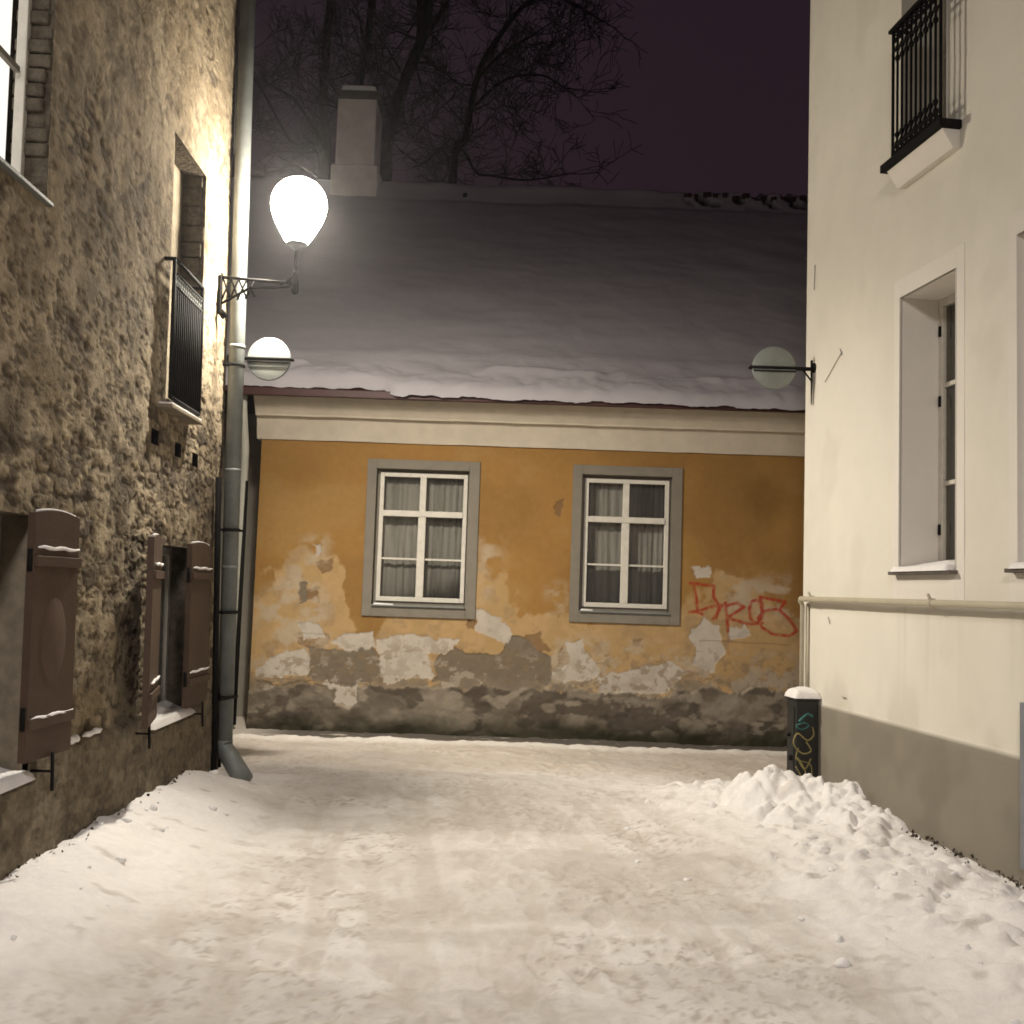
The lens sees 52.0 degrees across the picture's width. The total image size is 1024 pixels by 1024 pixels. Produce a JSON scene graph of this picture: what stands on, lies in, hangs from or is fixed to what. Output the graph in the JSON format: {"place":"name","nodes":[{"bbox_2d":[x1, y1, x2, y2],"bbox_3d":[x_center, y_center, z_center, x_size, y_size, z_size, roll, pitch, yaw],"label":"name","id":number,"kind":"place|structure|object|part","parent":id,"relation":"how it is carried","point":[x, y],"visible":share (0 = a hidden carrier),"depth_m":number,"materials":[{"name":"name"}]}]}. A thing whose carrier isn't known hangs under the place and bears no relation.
{"place":"outdoors","nodes":[
{"label":"outdoors","id":0,"kind":"place"},
{"bbox_2d":[0,716,1023,1023],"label":"ground","id":1,"kind":"structure","parent":0,"point":[362,878],"depth_m":5.19,"materials":[{"name":"white snow"}]},
{"bbox_2d":[0,0,255,880],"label":"stone house","id":2,"kind":"structure","parent":1,"relation":"on","point":[120,121],"depth_m":6.16,"materials":[{"name":"stone"}]},
{"bbox_2d":[0,515,1,546],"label":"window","id":3,"kind":"structure","parent":2,"relation":"in","point":[0,515],"depth_m":5.05,"materials":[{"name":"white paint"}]},
{"bbox_2d":[0,0,31,175],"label":"window","id":4,"kind":"structure","parent":2,"relation":"in","point":[20,67],"depth_m":5.14,"materials":[{"name":"white paint"}]},
{"bbox_2d":[157,547,171,702],"bbox_3d":[-2.542,0.828,7.250,0.075,1.198,0.998,2,-4,-1],"label":"window","id":5,"kind":"structure","parent":2,"relation":"in","point":[167,552],"depth_m":7.69,"materials":[{"name":"white paint"}]},
{"bbox_2d":[165,164,182,400],"bbox_3d":[-2.535,-1.671,7.554,0.089,1.860,0.792,2,-4,-1],"label":"window","id":6,"kind":"structure","parent":2,"relation":"in","point":[178,177],"depth_m":7.83,"materials":[{"name":"paint"}]},
{"bbox_2d":[227,337,293,380],"bbox_3d":[-2.107,-1.286,8.807,0.554,0.366,0.079,2,-4,0],"label":"globe lamp","id":7,"kind":"object","parent":2,"relation":"attached to","point":[268,358],"visible":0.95,"depth_m":8.79,"materials":[{"name":"glass"}]},
{"bbox_2d":[216,240,307,318],"bbox_3d":[-1.932,-2.113,8.440,0.854,1.178,0.447,2,-4,0],"label":"bracket","id":8,"kind":"object","parent":2,"relation":"attached to","point":[297,246],"depth_m":8.40,"materials":[{"name":"black metal"}]},
{"bbox_2d":[232,0,416,179],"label":"bare tree","id":9,"kind":"object","parent":1,"relation":"on","point":[323,154],"visible":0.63,"depth_m":33.75,"materials":[{"name":"brown plant"}]},
{"bbox_2d":[270,0,538,183],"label":"bare tree","id":10,"kind":"object","parent":1,"relation":"on","point":[420,23],"visible":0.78,"depth_m":31.73,"materials":[{"name":"brown plant"}]},
{"bbox_2d":[302,0,646,186],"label":"bare tree","id":11,"kind":"object","parent":1,"relation":"on","point":[463,141],"visible":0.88,"depth_m":29.66,"materials":[{"name":"brown plant"}]},
{"bbox_2d":[218,85,807,746],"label":"yellow house","id":12,"kind":"structure","parent":1,"relation":"on","point":[522,461],"depth_m":11.63,"materials":[{"name":"paint"}]},
{"bbox_2d":[373,469,469,606],"bbox_3d":[-1.006,0.294,11.711,1.029,1.511,0.157,2,-4,0],"label":"window","id":13,"kind":"structure","parent":12,"relation":"in","point":[421,536],"depth_m":11.75,"materials":[{"name":"white paint"}]},
{"bbox_2d":[579,475,670,612],"bbox_3d":[1.255,0.361,11.712,0.996,1.511,0.157,2,-4,0],"label":"window","id":14,"kind":"structure","parent":12,"relation":"in","point":[625,521],"depth_m":11.75,"materials":[{"name":"white paint"}]},
{"bbox_2d":[5,770,1023,889],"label":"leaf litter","id":15,"kind":"object","parent":1,"relation":"on","point":[912,835],"visible":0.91,"depth_m":6.00,"materials":[{"name":"plant"}]},
{"bbox_2d":[11,770,1023,1023],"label":"snow lumps","id":16,"kind":"object","parent":1,"relation":"on","point":[841,962],"visible":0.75,"depth_m":5.87,"materials":[{"name":"white snow"}]},
{"bbox_2d":[679,764,909,832],"bbox_3d":[1.932,2.062,7.672,2.198,0.433,2.198,2,-4,0],"label":"snow heap","id":17,"kind":"object","parent":1,"relation":"on","point":[772,793],"visible":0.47,"depth_m":7.34,"materials":[{"name":"white snow"}]},
{"bbox_2d":[784,686,820,777],"bbox_3d":[2.250,1.850,8.165,0.225,0.970,0.220,2,-4,-8],"label":"utility cabinet","id":18,"kind":"object","parent":1,"relation":"on","point":[802,735],"visible":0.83,"depth_m":8.09,"materials":[{"name":"black metal"}]},
{"bbox_3d":[2.164,1.845,8.154,0.008,0.673,0.120,2,-4,-8],"label":"door","id":19,"kind":"part","parent":18,"relation":"part of","materials":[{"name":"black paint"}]},
{"bbox_2d":[798,0,1023,885],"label":"cream house","id":20,"kind":"structure","parent":1,"relation":"on","point":[911,656],"depth_m":7.00,"materials":[{"name":"white paint"}]},
{"bbox_2d":[748,346,815,404],"bbox_3d":[2.189,-1.109,8.503,0.541,0.466,0.081,2,-4,0],"label":"globe lamp","id":21,"kind":"object","parent":20,"relation":"attached to","point":[773,367],"visible":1,"depth_m":8.49,"materials":[{"name":"glass"}]},
{"bbox_2d":[942,0,945,117],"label":"balcony door","id":22,"kind":"structure","parent":20,"relation":"in","point":[944,1],"depth_m":7.24,"materials":[{"name":"white paint"}]},
{"bbox_2d":[938,293,954,560],"bbox_3d":[2.963,-0.544,6.764,0.107,1.846,0.685,2,-4,-8],"label":"window","id":23,"kind":"structure","parent":20,"relation":"in","point":[946,328],"depth_m":7.05,"materials":[{"name":"white paint"}]},
{"bbox_2d":[232,0,809,196],"label":"sky","id":24,"kind":"structure","parent":0,"point":[717,99],"materials":[{"name":"purple"}]}
]}

